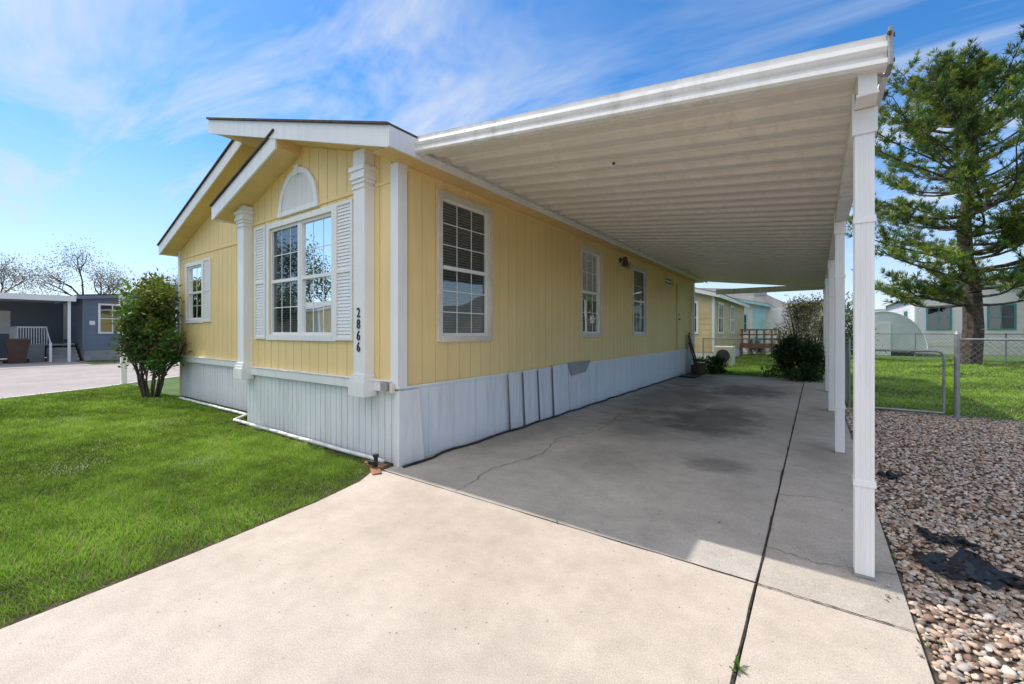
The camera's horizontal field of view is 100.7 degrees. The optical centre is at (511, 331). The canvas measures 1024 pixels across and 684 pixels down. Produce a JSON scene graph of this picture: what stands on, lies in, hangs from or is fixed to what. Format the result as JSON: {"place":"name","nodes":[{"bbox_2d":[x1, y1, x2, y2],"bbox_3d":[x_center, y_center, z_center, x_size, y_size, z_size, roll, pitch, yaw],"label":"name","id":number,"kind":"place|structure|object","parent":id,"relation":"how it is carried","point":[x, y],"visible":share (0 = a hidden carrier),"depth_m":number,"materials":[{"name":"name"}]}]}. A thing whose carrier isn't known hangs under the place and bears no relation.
{"place":"outdoors","nodes":[
{"label":"outdoors","id":0,"kind":"place"},
{"bbox_2d":[0,357,179,398],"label":"road","id":1,"kind":"structure","parent":0,"point":[29,379],"depth_m":13.73,"materials":[{"name":"concrete"}]},
{"bbox_2d":[2,338,30,363],"bbox_3d":[-22.574,0.874,19.359,0.849,1.129,0.800,0,0,36],"label":"trash bin","id":2,"kind":"object","parent":1,"relation":"on","point":[16,351],"visible":1,"depth_m":19.17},
{"bbox_2d":[0,301,62,358],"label":"porch back wall","id":3,"kind":"structure","parent":1,"relation":"on","point":[48,315],"depth_m":23.08,"materials":[{"name":"wood"}]},
{"bbox_2d":[0,311,9,333],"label":"porch window","id":4,"kind":"structure","parent":3,"relation":"in","point":[4,321],"depth_m":22.17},
{"bbox_2d":[0,292,75,361],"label":"neighbour carport","id":5,"kind":"object","parent":1,"relation":"on","point":[21,297],"visible":0.92,"depth_m":20.32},
{"bbox_2d":[9,326,79,361],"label":"porch deck","id":6,"kind":"structure","parent":1,"relation":"on","point":[36,351],"depth_m":20.73,"materials":[{"name":"grey"}]},
{"bbox_2d":[0,377,392,628],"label":"front lawn","id":7,"kind":"structure","parent":0,"point":[89,474],"depth_m":3.98,"materials":[{"name":"plant"}]},
{"bbox_2d":[118,292,127,383],"bbox_3d":[-10.378,0.180,11.341,0.240,2.520,0.240,0,0,36],"label":"yard lamp post","id":8,"kind":"object","parent":7,"relation":"on","point":[123,375],"visible":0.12,"depth_m":11.29,"materials":[{"name":"plastic"}]},
{"bbox_2d":[103,267,192,397],"bbox_3d":[-7.731,0.018,9.139,2.697,2.829,1.577,0,0,36],"label":"corner shrub","id":9,"kind":"object","parent":7,"relation":"on","point":[150,339],"visible":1,"depth_m":8.75,"materials":[{"name":"green plant"}]},
{"bbox_2d":[180,363,181,394],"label":"wall","id":10,"kind":"structure","parent":7,"relation":"on","point":[180,378],"depth_m":9.36,"materials":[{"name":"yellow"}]},
{"bbox_2d":[177,355,391,391],"bbox_3d":[-4.334,0.575,6.920,7.855,0.120,0.491,0,0,36],"label":"base band","id":11,"kind":"object","parent":10,"relation":"attached to","point":[331,379],"visible":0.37,"depth_m":5.63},
{"bbox_2d":[348,148,376,397],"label":"corner column","id":12,"kind":"structure","parent":11,"relation":"on","point":[362,171],"depth_m":4.61,"materials":[{"name":"wood"}]},
{"bbox_3d":[-4.702,-1.240,7.553,6.440,3.640,0.093,0,0,36],"label":"front left wall backing","id":13,"kind":"object","parent":10,"relation":"attached to","visible":0},
{"bbox_2d":[188,265,200,319],"bbox_3d":[-6.597,-0.820,8.883,0.830,1.120,0.052,0,0,36],"label":"front small window sash","id":14,"kind":"object","parent":13,"relation":"attached to","point":[190,293],"visible":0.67,"depth_m":9.09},
{"bbox_2d":[190,267,200,317],"bbox_3d":[-6.594,-0.820,8.887,0.760,1.050,0.001,0,0,36],"label":"front small window glass","id":15,"kind":"object","parent":14,"relation":"attached to","point":[195,299],"visible":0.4,"depth_m":8.94,"materials":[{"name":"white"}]},
{"bbox_2d":[181,213,237,359],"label":"front left wall","id":16,"kind":"structure","parent":13,"relation":"attached to","point":[217,337],"depth_m":8.19,"materials":[{"name":"yellow"}]},
{"bbox_2d":[178,251,180,352],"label":"corner trim","id":17,"kind":"structure","parent":16,"relation":"attached to","point":[179,283],"depth_m":9.32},
{"bbox_2d":[185,260,203,322],"bbox_3d":[-6.625,-0.820,8.844,0.980,1.270,0.029,0,0,36],"label":"front small window trim","id":18,"kind":"structure","parent":16,"relation":"attached to","point":[186,266],"depth_m":8.92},
{"bbox_2d":[202,257,211,321],"bbox_3d":[-6.065,-0.830,8.440,0.370,1.260,0.034,0,0,36],"label":"shutter","id":19,"kind":"object","parent":16,"relation":"attached to","point":[206,289],"visible":1,"depth_m":8.43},
{"bbox_3d":[-5.561,1.017,8.157,4.340,0.765,0.039,0,0,36],"label":"left skirting backing","id":20,"kind":"object","parent":10,"relation":"attached to","visible":0},
{"bbox_2d":[182,361,246,410],"bbox_3d":[-5.576,1.018,8.136,4.340,0.765,0.010,0,0,36],"label":"skirting","id":21,"kind":"object","parent":20,"relation":"attached to","point":[218,384],"visible":0.51,"depth_m":8.31,"materials":[{"name":"plastic"}]},
{"bbox_2d":[179,397,384,462],"bbox_3d":[-4.128,1.365,6.615,7.006,0.044,0.317,0,0,40],"label":"base pipe","id":22,"kind":"object","parent":7,"relation":"on","point":[351,452],"visible":0.94,"depth_m":5.60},
{"bbox_2d":[247,375,394,462],"bbox_3d":[-2.641,1.018,5.506,3.495,0.765,0.010,0,0,36],"label":"front skirting","id":23,"kind":"object","parent":7,"relation":"on","point":[337,416],"visible":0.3,"depth_m":5.27,"materials":[{"name":"plastic"}]},
{"bbox_2d":[364,460,387,474],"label":"garden edging bricks","id":24,"kind":"object","parent":7,"relation":"on","point":[375,470],"visible":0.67,"depth_m":4.31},
{"bbox_3d":[3.258,-0.225,17.517,7.785,3.250,0.119,0,0,36],"label":"back wall","id":25,"kind":"object","parent":7,"relation":"on","visible":0},
{"bbox_2d":[161,143,255,255],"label":"roof left soffit","id":26,"kind":"structure","parent":25,"relation":"on","point":[194,222],"depth_m":8.16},
{"bbox_2d":[157,139,234,245],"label":"roof left shingles","id":27,"kind":"object","parent":26,"relation":"on","point":[200,185],"visible":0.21,"depth_m":7.86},
{"bbox_2d":[159,141,242,254],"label":"fascia board","id":28,"kind":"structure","parent":26,"relation":"attached to","point":[223,163],"depth_m":7.82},
{"bbox_2d":[209,128,273,206],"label":"roof bay shingles","id":29,"kind":"object","parent":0,"point":[248,160],"visible":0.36,"depth_m":5.78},
{"bbox_2d":[276,227,297,331],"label":"front double window blinds","id":30,"kind":"object","parent":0,"point":[283,320],"visible":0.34,"depth_m":5.95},
{"bbox_2d":[277,226,297,330],"bbox_3d":[-2.743,-0.710,5.703,1.680,1.600,0.001,0,0,36],"label":"front double window interior","id":31,"kind":"object","parent":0,"point":[287,273],"depth_m":6.02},
{"bbox_2d":[252,146,395,379],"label":"front bay wall","id":32,"kind":"structure","parent":0,"point":[328,168],"depth_m":5.13,"materials":[{"name":"yellow"}]},
{"bbox_2d":[266,204,335,340],"bbox_3d":[-2.822,-0.710,5.592,1.730,1.650,0.029,0,0,36],"label":"front double window trim","id":33,"kind":"structure","parent":32,"relation":"attached to","point":[314,213],"depth_m":5.54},
{"bbox_2d":[0,373,933,683],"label":"driveway","id":34,"kind":"structure","parent":0,"point":[700,531],"depth_m":2.41,"materials":[{"name":"concrete"}]},
{"bbox_2d":[393,389,423,466],"bbox_3d":[-1.100,1.010,4.545,0.091,0.780,0.336,0,0,39],"label":"corner skirt panel","id":35,"kind":"object","parent":34,"relation":"on","point":[408,442],"visible":0.88,"depth_m":4.49,"materials":[{"name":"plastic"}]},
{"bbox_2d":[508,364,568,428],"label":"loose skirt panels","id":36,"kind":"object","parent":34,"relation":"on","point":[560,384],"visible":0.85,"depth_m":6.57,"materials":[{"name":"metal"}]},
{"bbox_2d":[402,373,687,467],"bbox_3d":[2.417,1.388,9.338,0.096,0.034,12.203,0,0,36],"label":"base edging","id":37,"kind":"object","parent":34,"relation":"on","point":[441,452],"visible":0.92,"depth_m":5.91,"materials":[{"name":"black plastic"}]},
{"bbox_2d":[415,25,894,580],"bbox_3d":[4.585,-0.293,8.933,3.604,3.384,14.115,0,0,36],"label":"carport","id":38,"kind":"object","parent":34,"relation":"on","point":[759,173],"visible":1,"depth_m":3.86,"materials":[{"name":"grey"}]},
{"bbox_2d":[691,356,707,374],"bbox_3d":[6.137,1.066,13.933,0.520,0.668,0.482,0,0,36],"label":"plant pot","id":39,"kind":"object","parent":34,"relation":"on","point":[699,367],"visible":0.98,"depth_m":13.80,"materials":[{"name":"brown ceramic"}]},
{"bbox_3d":[2.660,1.000,9.853,0.039,0.800,13.280,0,0,36],"label":"side skirting backing","id":40,"kind":"object","parent":34,"relation":"on","visible":0},
{"bbox_2d":[398,349,693,457],"bbox_3d":[2.680,1.000,9.839,0.010,0.800,13.280,0,0,36],"label":"side skirting","id":41,"kind":"object","parent":40,"relation":"attached to","point":[457,413],"visible":0.69,"depth_m":5.81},
{"bbox_2d":[568,360,590,375],"bbox_3d":[1.252,0.660,7.774,0.016,0.240,0.900,0,0,37],"label":"torn skirt flap","id":42,"kind":"object","parent":41,"relation":"attached to","point":[578,367],"visible":1,"depth_m":7.73,"materials":[{"name":"grey"}]},
{"bbox_2d":[399,348,694,388],"bbox_3d":[2.690,0.589,9.831,0.013,0.022,13.280,0,0,36],"label":"side skirt rail","id":43,"kind":"object","parent":40,"relation":"attached to","point":[427,384],"visible":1,"depth_m":5.53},
{"bbox_2d":[407,171,690,385],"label":"side wall","id":44,"kind":"structure","parent":40,"relation":"on","point":[536,294],"depth_m":6.43,"materials":[{"name":"yellow"}]},
{"bbox_2d":[275,212,330,331],"bbox_3d":[-2.601,-0.936,5.519,3.545,3.033,0.092,0,0,36],"label":"front bay wall backing","id":45,"kind":"object","parent":44,"relation":"attached to","point":[276,278],"visible":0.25,"depth_m":6.12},
{"bbox_2d":[233,205,253,379],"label":"bay column","id":46,"kind":"structure","parent":45,"relation":"attached to","point":[244,218],"depth_m":6.32,"materials":[{"name":"wood"}]},
{"bbox_2d":[254,225,265,338],"bbox_3d":[-3.673,-0.715,6.199,0.330,1.630,0.034,0,0,36],"label":"shutter bay","id":47,"kind":"object","parent":45,"relation":"attached to","point":[259,282],"visible":1,"depth_m":6.21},
{"bbox_2d":[180,179,389,259],"bbox_3d":[-4.272,-1.603,6.904,7.695,0.035,0.443,0,0,36],"label":"gable belt line","id":48,"kind":"object","parent":45,"relation":"attached to","point":[324,202],"visible":0.62,"depth_m":5.96,"materials":[{"name":"yellow"}]},
{"bbox_2d":[277,164,319,218],"bbox_3d":[-2.827,-1.880,5.585,1.020,0.619,0.047,0,0,36],"label":"arch vent frame","id":49,"kind":"object","parent":45,"relation":"attached to","point":[296,170],"visible":1,"depth_m":5.54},
{"bbox_2d":[282,173,313,211],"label":"arch vent louvers","id":50,"kind":"object","parent":49,"relation":"in","point":[299,192],"visible":0.88,"depth_m":5.59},
{"bbox_2d":[271,213,330,334],"bbox_3d":[-2.796,-0.710,5.629,1.580,1.500,0.058,0,0,36],"label":"front double window sash","id":51,"kind":"object","parent":45,"relation":"attached to","point":[300,278],"visible":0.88,"depth_m":5.60,"materials":[{"name":"plastic"}]},
{"bbox_2d":[304,216,330,331],"bbox_3d":[-2.791,-0.710,5.635,1.510,1.430,0.001,0,0,36],"label":"front double window glass","id":52,"kind":"object","parent":51,"relation":"in","point":[318,282],"visible":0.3,"depth_m":5.41,"materials":[{"name":"glass"}]},
{"bbox_2d":[219,135,384,151],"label":"roof soffit","id":53,"kind":"structure","parent":45,"relation":"on","point":[253,141],"depth_m":5.19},
{"bbox_2d":[215,139,300,222],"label":"roof bay soffit","id":54,"kind":"structure","parent":53,"relation":"attached to","point":[280,161],"depth_m":5.84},
{"bbox_2d":[212,138,276,219],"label":"roof bay fascia","id":55,"kind":"structure","parent":54,"relation":"attached to","point":[266,151],"depth_m":5.80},
{"bbox_2d":[208,120,388,147],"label":"fascia board","id":56,"kind":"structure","parent":53,"relation":"attached to","point":[362,134],"depth_m":4.83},
{"bbox_2d":[206,117,416,137],"bbox_3d":[1.114,-2.615,10.867,4.300,1.326,13.870,0,0,36],"label":"roof edge","id":57,"kind":"object","parent":53,"relation":"on","point":[314,121],"visible":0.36,"depth_m":4.72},
{"bbox_2d":[387,125,703,282],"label":"eave fascia","id":58,"kind":"structure","parent":53,"relation":"attached to","point":[400,141],"depth_m":4.74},
{"bbox_2d":[407,166,693,283],"bbox_3d":[2.681,-1.742,9.838,0.016,0.045,13.060,0,0,36],"label":"top wall molding","id":59,"kind":"object","parent":58,"relation":"attached to","point":[434,179],"visible":1,"depth_m":6.13,"materials":[{"name":"yellow"}]},
{"bbox_2d":[334,198,353,340],"bbox_3d":[-1.966,-0.715,4.976,0.350,1.630,0.034,0,0,36],"label":"shutter","id":60,"kind":"object","parent":45,"relation":"attached to","point":[343,270],"visible":1,"depth_m":4.98,"materials":[{"name":"plastic"}]},
{"bbox_2d":[390,162,406,388],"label":"corner trim","id":61,"kind":"structure","parent":45,"relation":"attached to","point":[398,274],"depth_m":4.45,"materials":[{"name":"wood"}]},
{"bbox_2d":[437,189,492,341],"bbox_3d":[-0.558,-0.765,5.301,0.029,1.770,1.010,0,0,36],"label":"side window trim","id":62,"kind":"structure","parent":44,"relation":"attached to","point":[441,194],"depth_m":5.09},
{"bbox_2d":[580,244,602,336],"bbox_3d":[1.561,-0.760,8.260,0.029,1.720,0.990,0,0,36],"label":"side window trim","id":63,"kind":"structure","parent":44,"relation":"attached to","point":[582,247],"depth_m":7.99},
{"bbox_2d":[632,265,646,335],"bbox_3d":[3.176,-0.750,10.517,0.029,1.700,1.040,0,0,36],"label":"side window trim","id":64,"kind":"structure","parent":44,"relation":"attached to","point":[644,270],"depth_m":10.11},
{"bbox_2d":[676,284,684,349],"bbox_3d":[5.443,-0.470,13.690,0.021,2.060,0.960,0,0,36],"label":"side door trim","id":65,"kind":"structure","parent":44,"relation":"attached to","point":[680,286],"depth_m":13.33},
{"bbox_2d":[678,287,683,349],"bbox_3d":[5.446,-0.430,13.688,0.029,1.980,0.800,0,0,36],"label":"side door","id":66,"kind":"structure","parent":44,"relation":"attached to","point":[681,316],"depth_m":13.69,"materials":[{"name":"yellow"}]},
{"bbox_2d":[691,283,692,364],"bbox_3d":[6.239,-0.200,14.719,0.074,3.000,0.074,0,0,-32],"label":"downspout","id":67,"kind":"object","parent":44,"relation":"attached to","point":[691,318],"visible":0.73,"depth_m":14.69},
{"bbox_2d":[448,199,672,331],"bbox_3d":[2.634,-0.610,9.878,0.094,2.380,13.270,0,0,36],"label":"side wall backing","id":68,"kind":"object","parent":40,"relation":"on","point":[591,252],"visible":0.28,"depth_m":5.72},
{"bbox_2d":[443,204,481,328],"bbox_3d":[-0.668,-0.765,5.380,0.001,1.730,0.970,0,0,36],"label":"side window interior","id":69,"kind":"object","parent":68,"relation":"attached to","point":[461,260],"depth_m":5.41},
{"bbox_2d":[443,202,482,332],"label":"side window blinds","id":70,"kind":"object","parent":68,"relation":"attached to","point":[447,321],"visible":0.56,"depth_m":5.36,"materials":[{"name":"plastic"}]},
{"bbox_2d":[443,198,487,335],"bbox_3d":[-0.597,-0.765,5.328,0.052,1.630,0.870,0,0,36],"label":"side window sash","id":71,"kind":"object","parent":68,"relation":"attached to","point":[484,273],"visible":0.75,"depth_m":5.54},
{"bbox_2d":[583,250,599,332],"bbox_3d":[1.522,-0.760,8.288,0.052,1.580,0.850,0,0,36],"label":"side window sash","id":72,"kind":"object","parent":68,"relation":"attached to","point":[592,292],"visible":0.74,"depth_m":8.48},
{"bbox_2d":[583,252,597,331],"bbox_3d":[1.518,-0.760,8.291,0.001,1.510,0.780,0,0,36],"label":"side window glass","id":73,"kind":"object","parent":72,"relation":"attached to","point":[587,298],"visible":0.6,"depth_m":8.28,"materials":[{"name":"clear"}]},
{"bbox_2d":[634,271,641,331],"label":"side window blinds","id":74,"kind":"object","parent":68,"relation":"attached to","point":[636,328],"visible":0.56,"depth_m":10.65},
{"bbox_2d":[634,269,644,332],"bbox_3d":[3.138,-0.750,10.544,0.052,1.560,0.900,0,0,36],"label":"side window sash","id":75,"kind":"object","parent":68,"relation":"attached to","point":[643,302],"visible":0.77,"depth_m":10.87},
{"bbox_2d":[0,0,1023,308],"label":"sky","id":76,"kind":"structure","parent":0,"point":[105,105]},
{"bbox_2d":[16,334,1023,421],"bbox_3d":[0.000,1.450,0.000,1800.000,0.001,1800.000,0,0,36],"label":"ground","id":77,"kind":"structure","parent":0,"point":[100,362],"depth_m":20.09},
{"bbox_2d":[0,245,52,294],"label":"bare blossom tree","id":78,"kind":"object","parent":77,"relation":"on","point":[9,273],"visible":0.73,"depth_m":33.60,"materials":[{"name":"plant"}]},
{"bbox_2d":[6,234,144,295],"bbox_3d":[-35.487,-3.322,34.960,8.676,9.568,6.664,0,0,-19],"label":"bare blossom tree","id":79,"kind":"object","parent":77,"relation":"on","point":[103,282],"visible":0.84,"depth_m":34.47,"materials":[{"name":"brown plant"}]},
{"bbox_2d":[76,349,134,360],"bbox_3d":[-23.641,1.170,27.533,11.440,0.540,7.690,0,0,36],"label":"skirting","id":80,"kind":"object","parent":77,"relation":"on","point":[88,355],"visible":0.14,"depth_m":21.55,"materials":[{"name":"grey"}]},
{"bbox_2d":[82,299,84,349],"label":"corner boards","id":81,"kind":"object","parent":80,"relation":"on","point":[83,324],"visible":0.23,"depth_m":20.99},
{"bbox_2d":[61,297,177,349],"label":"walls","id":82,"kind":"structure","parent":80,"relation":"on","point":[93,338],"depth_m":21.53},
{"bbox_2d":[63,299,165,344],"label":"siding laps","id":83,"kind":"object","parent":82,"relation":"attached to","point":[79,339],"visible":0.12,"depth_m":21.76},
{"bbox_2d":[58,294,177,302],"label":"fascia","id":84,"kind":"structure","parent":83,"relation":"on","point":[94,296],"depth_m":21.26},
{"bbox_2d":[98,303,177,333],"bbox_3d":[-19.637,-0.675,23.190,0.039,1.530,4.330,0,0,36],"label":"window trim","id":85,"kind":"structure","parent":82,"relation":"attached to","point":[100,318],"depth_m":21.55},
{"bbox_2d":[101,305,177,331],"bbox_3d":[-19.649,-0.675,23.199,0.009,1.350,4.150,0,0,36],"label":"window","id":86,"kind":"structure","parent":82,"relation":"in","point":[106,326],"depth_m":21.73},
{"bbox_2d":[694,347,740,362],"bbox_3d":[9.332,1.170,24.373,5.740,0.540,9.440,0,0,36],"label":"skirting","id":87,"kind":"object","parent":77,"relation":"on","point":[698,354],"visible":0.07,"depth_m":19.21,"materials":[{"name":"white"}]},
{"bbox_2d":[694,292,742,351],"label":"walls","id":88,"kind":"structure","parent":87,"relation":"on","point":[705,314],"depth_m":19.25,"materials":[{"name":"beige"}]},
{"bbox_2d":[695,303,732,331],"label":"window","id":89,"kind":"structure","parent":88,"relation":"in","point":[720,316],"depth_m":20.34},
{"bbox_2d":[695,301,733,333],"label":"window trim","id":90,"kind":"structure","parent":88,"relation":"attached to","point":[697,317],"depth_m":19.62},
{"bbox_2d":[695,287,748,304],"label":"roof","id":91,"kind":"structure","parent":88,"relation":"on","point":[722,294],"depth_m":19.00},
{"bbox_2d":[695,289,748,307],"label":"fascia","id":92,"kind":"structure","parent":91,"relation":"attached to","point":[720,296],"depth_m":18.93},
{"bbox_2d":[712,296,743,351],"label":"corner boards","id":93,"kind":"object","parent":87,"relation":"on","point":[713,319],"visible":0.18,"depth_m":18.79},
{"bbox_2d":[837,407,1023,683],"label":"gravel bed","id":94,"kind":"object","parent":77,"relation":"on","point":[963,476],"visible":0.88,"depth_m":3.11,"materials":[{"name":"gravel"}]},
{"bbox_2d":[552,415,939,683],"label":"weeds","id":95,"kind":"object","parent":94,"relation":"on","point":[736,663],"visible":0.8,"depth_m":1.78,"materials":[{"name":"green plant"}]},
{"bbox_2d":[876,470,1023,589],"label":"torn landscape fabric","id":96,"kind":"object","parent":94,"relation":"on","point":[962,564],"visible":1,"depth_m":2.51,"materials":[{"name":"fabric"}]},
{"bbox_2d":[960,338,1023,422],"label":"chain link fence","id":97,"kind":"object","parent":94,"relation":"on","point":[992,339],"visible":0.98,"depth_m":6.65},
{"bbox_2d":[875,331,959,418],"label":"chain link gate","id":98,"kind":"structure","parent":97,"relation":"attached to","point":[956,364],"depth_m":7.03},
{"bbox_2d":[912,346,1023,355],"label":"skirting","id":99,"kind":"object","parent":77,"relation":"on","point":[945,348],"visible":0.17,"depth_m":25.89,"materials":[{"name":"white"}]},
{"bbox_2d":[887,283,1023,346],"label":"walls","id":100,"kind":"structure","parent":99,"relation":"on","point":[957,314],"depth_m":26.61,"materials":[{"name":"white"}]},
{"bbox_2d":[904,303,1016,329],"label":"window trim","id":101,"kind":"structure","parent":100,"relation":"attached to","point":[988,316],"depth_m":25.88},
{"bbox_2d":[928,305,1013,328],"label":"window","id":102,"kind":"structure","parent":100,"relation":"in","point":[934,322],"depth_m":25.83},
{"bbox_2d":[172,287,885,333],"bbox_3d":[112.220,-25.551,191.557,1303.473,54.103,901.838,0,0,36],"label":"hills","id":103,"kind":"structure","parent":0,"point":[775,302],"depth_m":435.86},
{"bbox_2d":[373,147,701,282],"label":"eave soffit","id":104,"kind":"structure","parent":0,"point":[407,160],"depth_m":5.63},
{"bbox_2d":[705,350,1023,420],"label":"back lawn","id":105,"kind":"structure","parent":0,"point":[949,388],"depth_m":11.68,"materials":[{"name":"green plant"}]},
{"bbox_2d":[704,353,732,374],"bbox_3d":[6.875,1.088,14.298,1.105,0.761,0.779,0,0,-3],"label":"ground plant","id":106,"kind":"object","parent":105,"relation":"on","point":[715,365],"visible":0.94,"depth_m":14.14,"materials":[{"name":"green plant"}]},
{"bbox_2d":[714,346,734,365],"bbox_3d":[8.851,1.000,17.689,0.700,0.800,0.730,0,0,36],"label":"air conditioner","id":107,"kind":"object","parent":105,"relation":"on","point":[725,354],"visible":0.56,"depth_m":17.38,"materials":[{"name":"beige"}]},
{"bbox_2d":[702,338,780,371],"bbox_3d":[8.374,0.845,14.789,3.248,1.310,0.048,0,0,36],"label":"chain link fence","id":108,"kind":"object","parent":105,"relation":"on","point":[703,343],"visible":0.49,"depth_m":15.02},
{"bbox_2d":[739,329,779,355],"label":"wood deck","id":109,"kind":"structure","parent":105,"relation":"on","point":[748,346],"depth_m":24.88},
{"bbox_2d":[767,307,781,351],"bbox_3d":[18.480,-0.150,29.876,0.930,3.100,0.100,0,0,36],"label":"neighboring house","id":110,"kind":"structure","parent":105,"relation":"on","point":[774,315],"depth_m":29.87,"materials":[{"name":"white"}]},
{"bbox_2d":[757,328,824,382],"bbox_3d":[8.294,0.681,12.325,1.545,1.575,1.745,0,0,-29],"label":"juniper shrub","id":111,"kind":"object","parent":105,"relation":"on","point":[807,356],"visible":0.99,"depth_m":12.19,"materials":[{"name":"green plant"}]},
{"bbox_2d":[767,291,822,366],"bbox_3d":[9.000,0.089,13.111,2.041,2.692,1.556,0,0,23],"label":"dry shrub","id":112,"kind":"object","parent":105,"relation":"on","point":[803,306],"visible":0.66,"depth_m":13.02,"materials":[{"name":"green plant"}]},
{"bbox_2d":[845,339,850,407],"bbox_3d":[8.382,0.820,10.848,0.048,1.360,7.448,0,0,36],"label":"chain link fence","id":113,"kind":"object","parent":105,"relation":"on","point":[848,371],"visible":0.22,"depth_m":7.83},
{"bbox_2d":[810,292,885,358],"bbox_3d":[16.844,-0.346,21.618,3.088,3.678,2.856,0,0,14],"label":"green shrub","id":114,"kind":"object","parent":105,"relation":"on","point":[848,321],"visible":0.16,"depth_m":21.35,"materials":[{"name":"green plant"}]},
{"bbox_2d":[846,311,928,355],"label":"greenhouse tunnel","id":115,"kind":"structure","parent":105,"relation":"on","point":[889,322],"depth_m":25.02,"materials":[{"name":"plastic"}]},
{"bbox_2d":[845,23,1023,364],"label":"pine tree","id":116,"kind":"object","parent":105,"relation":"on","point":[963,85],"visible":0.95,"depth_m":17.30,"materials":[{"name":"green plant"}]},
{"bbox_2d":[875,333,1023,362],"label":"chain link fence","id":117,"kind":"object","parent":105,"relation":"on","point":[1006,351],"visible":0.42,"depth_m":20.65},
{"bbox_3d":[18.447,1.170,35.988,6.040,0.540,11.940,0,0,36],"label":"skirting","id":118,"kind":"object","parent":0,"visible":0},
{"bbox_2d":[744,303,769,342],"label":"walls","id":119,"kind":"structure","parent":118,"relation":"on","point":[747,310],"depth_m":29.89,"materials":[{"name":"paint"}]},
{"bbox_2d":[753,307,762,342],"bbox_3d":[17.105,-0.450,29.535,0.630,2.500,0.025,0,0,36],"label":"turquoise panel","id":120,"kind":"object","parent":119,"relation":"attached to","point":[757,317],"visible":0.64,"depth_m":29.50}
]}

